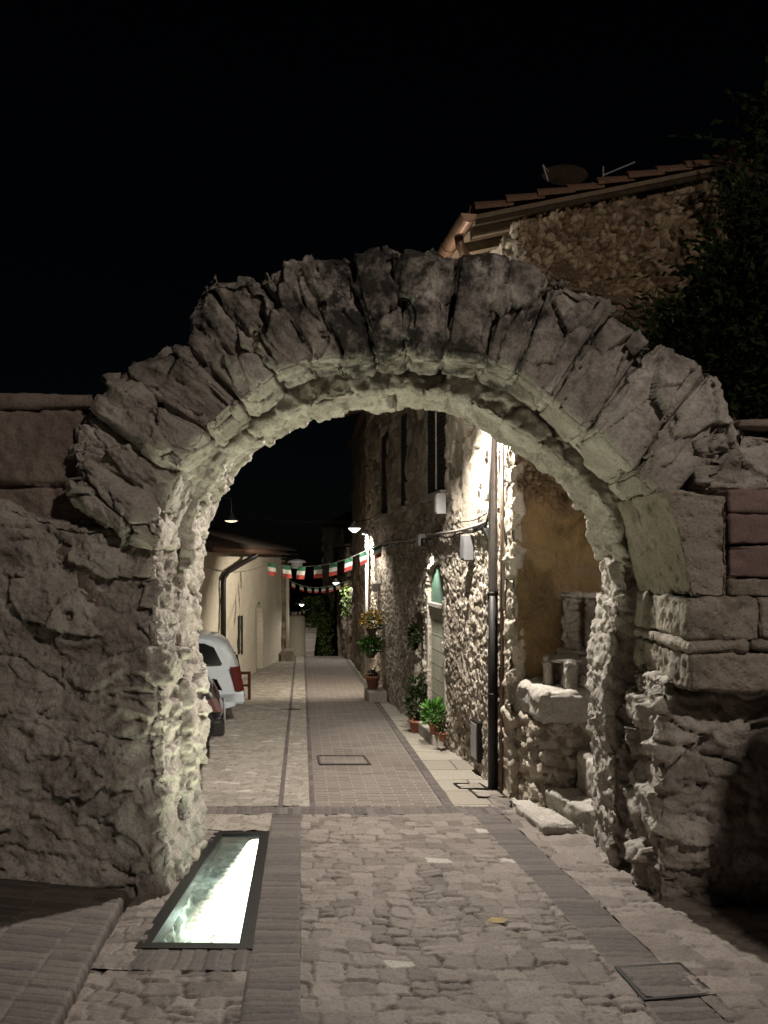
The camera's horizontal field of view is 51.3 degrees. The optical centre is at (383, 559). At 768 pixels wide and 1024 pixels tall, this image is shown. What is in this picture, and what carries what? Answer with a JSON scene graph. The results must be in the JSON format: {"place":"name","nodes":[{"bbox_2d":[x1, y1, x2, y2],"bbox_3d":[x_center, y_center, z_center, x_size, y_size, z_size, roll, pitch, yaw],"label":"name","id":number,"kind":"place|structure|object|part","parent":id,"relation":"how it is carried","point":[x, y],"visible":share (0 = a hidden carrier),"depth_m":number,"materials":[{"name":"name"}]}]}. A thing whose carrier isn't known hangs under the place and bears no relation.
{"place":"outdoors","nodes":[
{"label":"outdoors","id":0,"kind":"place"},
{"bbox_2d":[64,969,246,1023],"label":"road","id":1,"kind":"structure","parent":0,"point":[204,996],"depth_m":3.42,"materials":[{"name":"grey stone"}]},
{"bbox_2d":[92,830,218,969],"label":"road","id":2,"kind":"structure","parent":0,"point":[134,924],"depth_m":4.17,"materials":[{"name":"grey stone"}]},
{"bbox_2d":[222,496,237,522],"bbox_3d":[-3.352,-0.757,11.007,2.701,0.486,0.210,0,0,0],"label":"wall lamp","id":3,"kind":"object","parent":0,"point":[230,517],"visible":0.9,"depth_m":10.97,"materials":[{"name":"black metal"}]},
{"bbox_2d":[204,813,271,830],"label":"road","id":4,"kind":"structure","parent":0,"point":[232,822],"depth_m":6.53,"materials":[{"name":"grey stone"}]},
{"bbox_2d":[202,709,288,806],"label":"road","id":5,"kind":"structure","parent":0,"point":[244,755],"depth_m":9.04,"materials":[{"name":"grey stone"}]},
{"bbox_2d":[203,676,225,741],"bbox_3d":[-3.773,1.646,9.450,3.730,1.317,1.576,0,0,-11],"label":"parked car","id":6,"kind":"object","parent":5,"relation":"on","point":[216,703],"visible":0.16,"depth_m":9.08,"materials":[{"name":"black paint"}]},
{"bbox_2d":[198,630,244,707],"bbox_3d":[-4.052,1.719,12.165,3.780,1.403,1.616,0,0,-11],"label":"parked car","id":7,"kind":"object","parent":5,"relation":"on","point":[220,657],"visible":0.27,"depth_m":11.73,"materials":[{"name":"silver metal"}]},
{"bbox_3d":[-2.744,1.363,11.677,0.750,0.320,0.110,0,0,-11],"label":"side window","id":8,"kind":"part","parent":7,"relation":"part of","materials":[{"name":"black glass"}]},
{"bbox_2d":[225,661,293,709],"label":"road","id":9,"kind":"structure","parent":0,"point":[271,684],"depth_m":15.97,"materials":[{"name":"beige stone"}]},
{"bbox_2d":[241,671,250,699],"bbox_3d":[-2.536,2.251,14.300,0.305,0.512,0.048,0,0,0],"label":"wooden stand","id":10,"kind":"object","parent":9,"relation":"on","point":[248,673],"visible":0.46,"depth_m":14.28,"materials":[{"name":"red paint"}]},
{"bbox_2d":[283,655,308,805],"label":"road","id":11,"kind":"structure","parent":0,"point":[296,790],"depth_m":9.60,"materials":[{"name":"beige stone"}]},
{"bbox_2d":[306,656,443,806],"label":"road","id":12,"kind":"structure","parent":0,"point":[346,718],"depth_m":9.80,"materials":[{"name":"brick"}]},
{"bbox_2d":[317,755,370,764],"bbox_3d":[-0.462,2.282,9.077,0.641,0.062,0.479,0,0,0],"label":"manhole cover","id":13,"kind":"object","parent":12,"relation":"on","point":[343,760],"visible":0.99,"depth_m":9.06,"materials":[{"name":"stone"}]},
{"bbox_2d":[0,0,767,574],"label":"sky","id":14,"kind":"structure","parent":0,"point":[151,151],"materials":[{"name":"black"}]},
{"bbox_2d":[93,575,724,1022],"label":"ground","id":15,"kind":"structure","parent":0,"point":[297,595],"depth_m":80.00,"materials":[{"name":"stone"}]},
{"bbox_2d":[0,393,99,642],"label":"stone wall","id":16,"kind":"structure","parent":15,"relation":"on","point":[37,440],"depth_m":4.83,"materials":[{"name":"stone"}]},
{"bbox_2d":[0,879,125,1023],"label":"sidewalk","id":17,"kind":"structure","parent":15,"relation":"on","point":[54,938],"depth_m":3.83,"materials":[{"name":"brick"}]},
{"bbox_2d":[107,948,250,970],"bbox_3d":[-0.957,1.911,3.825,0.652,0.036,0.250,0,0,0],"label":"brick strip","id":18,"kind":"object","parent":15,"relation":"on","point":[187,959],"visible":1,"depth_m":3.82,"materials":[{"name":"grey brick"}]},
{"bbox_2d":[134,831,268,952],"bbox_3d":[-0.983,2.286,5.081,0.971,0.744,2.597,0,0,0],"label":"floor light","id":19,"kind":"object","parent":15,"relation":"on","point":[221,882],"visible":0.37,"depth_m":5.17,"materials":[{"name":"white glass"}]},
{"bbox_2d":[199,526,298,678],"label":"plaster house","id":20,"kind":"structure","parent":15,"relation":"on","point":[240,603],"depth_m":18.06,"materials":[{"name":"paint"}]},
{"bbox_2d":[237,615,239,654],"bbox_3d":[-3.219,1.638,17.501,0.120,0.842,0.146,0,0,0],"label":"window","id":21,"kind":"structure","parent":20,"relation":"in","point":[238,639],"depth_m":17.43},
{"bbox_2d":[240,615,242,654],"bbox_3d":[-3.207,1.667,17.797,0.119,0.856,0.135,0,0,0],"label":"window","id":22,"kind":"structure","parent":20,"relation":"in","point":[241,625],"depth_m":17.73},
{"bbox_2d":[281,557,305,568],"bbox_3d":[-2.527,0.082,22.475,0.518,0.310,1.110,0,0,-21],"label":"street lamp","id":23,"kind":"object","parent":20,"relation":"attached to","point":[296,562],"visible":0.84,"depth_m":22.06,"materials":[{"name":"white plastic"}]},
{"bbox_2d":[239,814,300,1023],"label":"brick strip","id":24,"kind":"object","parent":15,"relation":"on","point":[272,991],"visible":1,"depth_m":4.09,"materials":[{"name":"grey brick"}]},
{"bbox_2d":[278,656,295,806],"bbox_3d":[-1.891,2.679,16.540,0.045,0.991,19.025,0,0,-6],"label":"brick strip","id":25,"kind":"object","parent":15,"relation":"on","point":[282,788],"visible":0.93,"depth_m":9.55,"materials":[{"name":"grey brick"}]},
{"bbox_2d":[281,708,300,709],"bbox_3d":[-1.526,2.451,13.043,0.320,0.044,0.100,0,0,0],"label":"drain","id":26,"kind":"object","parent":25,"relation":"on","point":[291,708],"visible":0.57,"depth_m":13.09,"materials":[{"name":"black metal"}]},
{"bbox_2d":[280,555,294,660],"bbox_3d":[-3.399,1.637,23.072,1.742,3.624,1.211,0,0,0],"label":"street corner","id":27,"kind":"object","parent":15,"relation":"on","point":[287,654],"visible":0.17,"depth_m":23.05,"materials":[{"name":"paint"}]},
{"bbox_2d":[289,579,349,592],"bbox_3d":[-1.867,0.734,23.199,1.931,0.457,0.054,0,0,0],"label":"bunting","id":28,"kind":"object","parent":27,"relation":"hanging from","point":[316,589],"visible":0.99,"depth_m":23.20},
{"bbox_2d":[289,615,305,655],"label":"stone wall","id":29,"kind":"structure","parent":15,"relation":"on","point":[297,633],"depth_m":25.69,"materials":[{"name":"paint"}]},
{"bbox_2d":[304,656,315,806],"bbox_3d":[-1.606,2.679,16.540,0.055,0.994,19.026,0,0,-6],"label":"brick strip","id":30,"kind":"object","parent":15,"relation":"on","point":[312,803],"visible":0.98,"depth_m":9.64,"materials":[{"name":"grey brick"}]},
{"bbox_2d":[305,611,320,655],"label":"stone steps","id":31,"kind":"structure","parent":15,"relation":"on","point":[311,640],"depth_m":28.12,"materials":[{"name":"grey stone"}]},
{"bbox_2d":[321,512,351,655],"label":"town house","id":32,"kind":"structure","parent":15,"relation":"on","point":[336,532],"depth_m":29.84,"materials":[{"name":"stone"}]},
{"bbox_2d":[295,595,336,655],"bbox_3d":[-2.296,2.362,28.702,1.791,2.221,0.939,0,0,0],"label":"ivy","id":33,"kind":"object","parent":32,"relation":"attached to","point":[318,614],"visible":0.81,"depth_m":28.61,"materials":[{"name":"green plant"}]},
{"bbox_2d":[335,542,352,658],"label":"town house","id":34,"kind":"structure","parent":15,"relation":"on","point":[344,633],"depth_m":24.24,"materials":[{"name":"stone"}]},
{"bbox_2d":[292,588,333,606],"bbox_3d":[-2.800,1.227,26.852,2.407,0.665,0.308,0,0,0],"label":"pendant lamp","id":35,"kind":"object","parent":34,"relation":"hanging from","point":[301,603],"visible":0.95,"depth_m":26.77,"materials":[{"name":"white metal"}]},
{"bbox_2d":[291,569,342,584],"bbox_3d":[-1.959,0.470,23.514,1.930,0.552,0.222,0,0,-9],"label":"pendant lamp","id":36,"kind":"object","parent":34,"relation":"attached to","point":[335,581],"visible":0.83,"depth_m":23.54,"materials":[{"name":"white metal"}]},
{"bbox_2d":[337,585,351,617],"bbox_3d":[-1.086,1.212,23.224,0.435,0.996,0.472,0,0,30],"label":"ivy","id":37,"kind":"object","parent":34,"relation":"attached to","point":[345,610],"visible":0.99,"depth_m":23.17,"materials":[{"name":"green plant"}]},
{"bbox_2d":[347,411,366,678],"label":"town house","id":38,"kind":"structure","parent":15,"relation":"on","point":[356,445],"depth_m":19.95,"materials":[{"name":"stone"}]},
{"bbox_2d":[206,806,516,814],"bbox_3d":[-1.540,2.174,6.940,5.579,0.032,0.280,0,0,0],"label":"brick strip","id":39,"kind":"object","parent":15,"relation":"on","point":[273,810],"visible":0.51,"depth_m":6.96,"materials":[{"name":"grey brick"}]},
{"bbox_2d":[0,245,767,926],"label":"stone arch","id":40,"kind":"structure","parent":15,"relation":"on","point":[104,719],"depth_m":4.77,"materials":[{"name":"stone"}]},
{"bbox_2d":[512,653,594,835],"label":"stone wall","id":41,"kind":"structure","parent":15,"relation":"on","point":[554,750],"depth_m":6.74,"materials":[{"name":"beige stone"}]},
{"bbox_2d":[542,653,581,688],"bbox_3d":[1.571,0.982,7.011,0.316,0.320,0.417,0,0,0],"label":"stone bench","id":42,"kind":"object","parent":41,"relation":"on","point":[570,677],"visible":0.98,"depth_m":6.92,"materials":[{"name":"grey stone"}]},
{"bbox_2d":[556,591,584,654],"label":"stone pillar","id":43,"kind":"structure","parent":41,"relation":"on","point":[571,622],"depth_m":7.16,"materials":[{"name":"grey stone"}]},
{"bbox_2d":[578,673,586,687],"bbox_3d":[1.758,1.055,6.916,0.190,0.152,0.168,0,0,0],"label":"stone","id":44,"kind":"object","parent":41,"relation":"on","point":[582,680],"visible":0.39,"depth_m":6.86,"materials":[{"name":"grey stone"}]},
{"bbox_2d":[580,592,596,654],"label":"stone pillar","id":45,"kind":"structure","parent":41,"relation":"on","point":[589,603],"depth_m":7.24,"materials":[{"name":"grey stone"}]},
{"bbox_2d":[340,140,767,799],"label":"stone house","id":46,"kind":"structure","parent":15,"relation":"on","point":[520,518],"depth_m":7.59,"materials":[{"name":"brown stone"}]},
{"bbox_2d":[221,507,385,532],"bbox_3d":[-1.478,-0.727,14.855,3.305,0.457,0.306,0,0,17],"label":"pendant lamp","id":47,"kind":"object","parent":46,"relation":"hanging from","point":[354,527],"visible":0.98,"depth_m":14.56,"materials":[{"name":"metal"}]},
{"bbox_2d":[267,542,388,578],"bbox_3d":[-1.097,-0.005,15.544,0.177,0.795,4.595,0,0,-39],"label":"bunting","id":48,"kind":"object","parent":46,"relation":"hanging from","point":[318,568],"visible":0.91,"depth_m":15.66},
{"bbox_2d":[356,634,382,657],"bbox_3d":[-0.256,1.543,14.536,0.482,0.481,0.502,0,0,-39],"label":"hanging basket","id":49,"kind":"object","parent":46,"relation":"attached to","point":[368,641],"visible":1,"depth_m":14.46,"materials":[{"name":"green plant"}]},
{"bbox_2d":[358,608,383,634],"bbox_3d":[-0.230,1.108,14.457,0.479,0.492,0.486,0,0,29],"label":"hanging basket","id":50,"kind":"object","parent":46,"relation":"attached to","point":[372,630],"visible":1,"depth_m":14.39,"materials":[{"name":"yellow plant"}]},
{"bbox_2d":[371,583,379,590],"bbox_3d":[-0.158,0.507,14.910,0.137,0.140,0.220,0,0,-9],"label":"utility box","id":51,"kind":"object","parent":46,"relation":"attached to","point":[375,586],"visible":0.99,"depth_m":14.81,"materials":[{"name":"grey paint"}]},
{"bbox_2d":[376,432,387,519],"bbox_3d":[-0.014,-1.518,14.554,0.150,1.555,0.870,0,0,-10],"label":"window","id":52,"kind":"structure","parent":46,"relation":"in","point":[384,452],"depth_m":14.63,"materials":[{"name":"black glass"}]},
{"bbox_2d":[394,413,407,512],"bbox_3d":[0.295,-1.536,12.710,0.150,1.555,0.726,0,0,-10],"label":"window","id":53,"kind":"structure","parent":46,"relation":"in","point":[403,507],"depth_m":12.74,"materials":[{"name":"black glass"}]},
{"bbox_2d":[403,622,423,650],"bbox_3d":[0.432,1.090,11.404,0.319,0.445,0.470,0,0,0],"label":"potted plant","id":54,"kind":"object","parent":46,"relation":"attached to","point":[414,641],"visible":0.98,"depth_m":11.36,"materials":[{"name":"green plant"}]},
{"bbox_2d":[416,534,427,545],"bbox_3d":[0.514,-0.273,10.894,0.137,0.160,0.200,0,0,-10],"label":"utility box","id":55,"kind":"object","parent":46,"relation":"attached to","point":[418,539],"visible":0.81,"depth_m":10.80,"materials":[{"name":"grey paint"}]},
{"bbox_2d":[420,538,427,545],"bbox_3d":[0.566,-0.242,10.620,0.178,0.120,0.098,0,0,-26],"label":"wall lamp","id":56,"kind":"object","parent":46,"relation":"attached to","point":[424,542],"visible":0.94,"depth_m":10.57,"materials":[{"name":"black metal"}]},
{"bbox_2d":[418,565,446,745],"bbox_3d":[0.659,1.287,10.435,0.333,2.509,1.044,0,0,-5],"label":"blocked doorway","id":57,"kind":"structure","parent":46,"relation":"in","point":[438,680],"depth_m":10.49,"materials":[{"name":"grey stone"}]},
{"bbox_2d":[419,410,446,502],"bbox_3d":[0.662,-1.598,10.513,0.150,1.615,1.223,0,0,-10],"label":"window","id":58,"kind":"structure","parent":46,"relation":"in","point":[441,416],"depth_m":10.47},
{"bbox_2d":[434,493,445,513],"bbox_3d":[0.689,-0.692,9.875,0.127,0.250,0.130,0,0,-9],"label":"utility box","id":59,"kind":"object","parent":46,"relation":"attached to","point":[439,503],"visible":1,"depth_m":9.81,"materials":[{"name":"white plastic"}]},
{"bbox_2d":[460,535,472,559],"bbox_3d":[0.898,-0.131,8.691,0.107,0.270,0.170,0,0,-10],"label":"utility box","id":60,"kind":"object","parent":46,"relation":"attached to","point":[466,547],"visible":1,"depth_m":8.61,"materials":[{"name":"white plastic"}]},
{"bbox_2d":[542,164,587,186],"bbox_3d":[1.748,-3.626,7.847,0.491,0.524,0.175,0,0,-22],"label":"satellite dish","id":61,"kind":"object","parent":46,"relation":"on","point":[562,175],"visible":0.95,"depth_m":7.83,"materials":[{"name":"brown paint"}]},
{"bbox_2d":[603,162,634,176],"bbox_3d":[2.358,-3.760,8.029,0.349,0.505,0.014,0,0,-10],"label":"roof aerial","id":62,"kind":"object","parent":46,"relation":"attached to","point":[616,169],"visible":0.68,"depth_m":8.02,"materials":[{"name":"grey paint"}]},
{"bbox_2d":[564,285,724,355],"bbox_3d":[2.340,-2.167,7.417,1.852,0.682,0.062,0,0,-10],"label":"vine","id":63,"kind":"object","parent":46,"relation":"attached to","point":[613,298],"visible":0.12,"depth_m":7.40,"materials":[{"name":"green plant"}]},
{"bbox_2d":[473,814,727,1023],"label":"brick strip","id":64,"kind":"object","parent":15,"relation":"on","point":[610,938],"visible":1,"depth_m":4.38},
{"bbox_2d":[614,962,716,1004],"bbox_3d":[1.252,1.903,3.590,0.334,0.077,0.353,0,0,-6],"label":"manhole cover","id":65,"kind":"object","parent":64,"relation":"in","point":[665,981],"visible":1,"depth_m":3.57,"materials":[{"name":"black metal"}]},
{"bbox_2d":[604,45,767,421],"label":"evergreen tree","id":66,"kind":"object","parent":15,"relation":"on","point":[738,326],"visible":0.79,"depth_m":5.84,"materials":[{"name":"green plant"}]},
{"bbox_2d":[679,419,767,596],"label":"stone wall","id":67,"kind":"structure","parent":15,"relation":"on","point":[731,464],"depth_m":4.57,"materials":[{"name":"stone"}]},
{"bbox_2d":[349,660,506,806],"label":"pavement","id":68,"kind":"structure","parent":0,"point":[446,767],"depth_m":8.74,"materials":[{"name":"beige stone"}]},
{"bbox_2d":[364,687,386,702],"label":"stone block","id":69,"kind":"structure","parent":68,"relation":"on","point":[378,694],"depth_m":14.00,"materials":[{"name":"grey stone"}]},
{"bbox_2d":[365,669,379,689],"bbox_3d":[-0.202,2.126,14.314,0.269,0.360,0.269,0,0,0],"label":"potted plant","id":70,"kind":"object","parent":69,"relation":"on","point":[372,679],"visible":1,"depth_m":14.23,"materials":[{"name":"orange plant"}]},
{"bbox_2d":[344,657,453,806],"bbox_3d":[-0.389,2.679,16.540,0.090,0.993,19.029,0,0,-6],"label":"brick strip","id":71,"kind":"object","parent":68,"relation":"on","point":[437,788],"visible":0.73,"depth_m":9.28,"materials":[{"name":"grey brick"}]},
{"bbox_2d":[361,530,368,686],"bbox_3d":[-0.370,0.981,15.694,0.160,3.161,0.417,0,0,0],"label":"drainpipe","id":72,"kind":"object","parent":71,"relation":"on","point":[365,532],"visible":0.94,"depth_m":15.85,"materials":[{"name":"white plastic"}]},
{"bbox_2d":[403,672,430,732],"bbox_3d":[0.457,1.953,10.932,0.403,0.853,0.433,0,0,0],"label":"potted plant","id":73,"kind":"object","parent":68,"relation":"on","point":[415,692],"visible":0.9,"depth_m":10.90,"materials":[{"name":"green plant"}]},
{"bbox_2d":[419,695,446,734],"bbox_3d":[0.650,1.923,10.002,0.426,0.496,0.446,0,0,-37],"label":"potted plant","id":74,"kind":"object","parent":68,"relation":"on","point":[435,704],"visible":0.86,"depth_m":9.93,"materials":[{"name":"green plant"}]},
{"bbox_2d":[433,718,450,741],"bbox_3d":[0.691,2.026,9.591,0.223,0.290,0.184,0,0,39],"label":"potted plant","id":75,"kind":"object","parent":68,"relation":"on","point":[441,734],"visible":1,"depth_m":9.56,"materials":[{"name":"orange plant"}]},
{"bbox_2d":[453,783,487,788],"bbox_3d":[0.851,2.228,7.833,0.336,0.052,0.227,0,0,0],"label":"manhole cover","id":76,"kind":"object","parent":68,"relation":"on","point":[470,786],"visible":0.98,"depth_m":7.82,"materials":[{"name":"beige metal"}]},
{"bbox_2d":[468,789,506,797],"bbox_3d":[0.972,2.212,7.538,0.330,0.061,0.300,0,0,0],"label":"manhole cover","id":77,"kind":"object","parent":68,"relation":"on","point":[483,794],"visible":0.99,"depth_m":7.55,"materials":[{"name":"beige metal"}]},
{"bbox_2d":[300,813,663,1023],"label":"road","id":78,"kind":"structure","parent":0,"point":[378,946],"depth_m":4.09,"materials":[{"name":"grey stone"}]},
{"bbox_2d":[487,917,507,922],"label":"leaf","id":79,"kind":"object","parent":78,"relation":"on","point":[497,920],"visible":1,"depth_m":4.30,"materials":[{"name":"yellow plant"}]},
{"bbox_2d":[487,793,767,1023],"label":"pavement","id":80,"kind":"structure","parent":0,"point":[721,952],"depth_m":4.24,"materials":[{"name":"grey stone"}]},
{"bbox_2d":[509,798,576,835],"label":"stone slab","id":81,"kind":"structure","parent":80,"relation":"on","point":[547,822],"depth_m":6.38,"materials":[{"name":"grey stone"}]}
]}

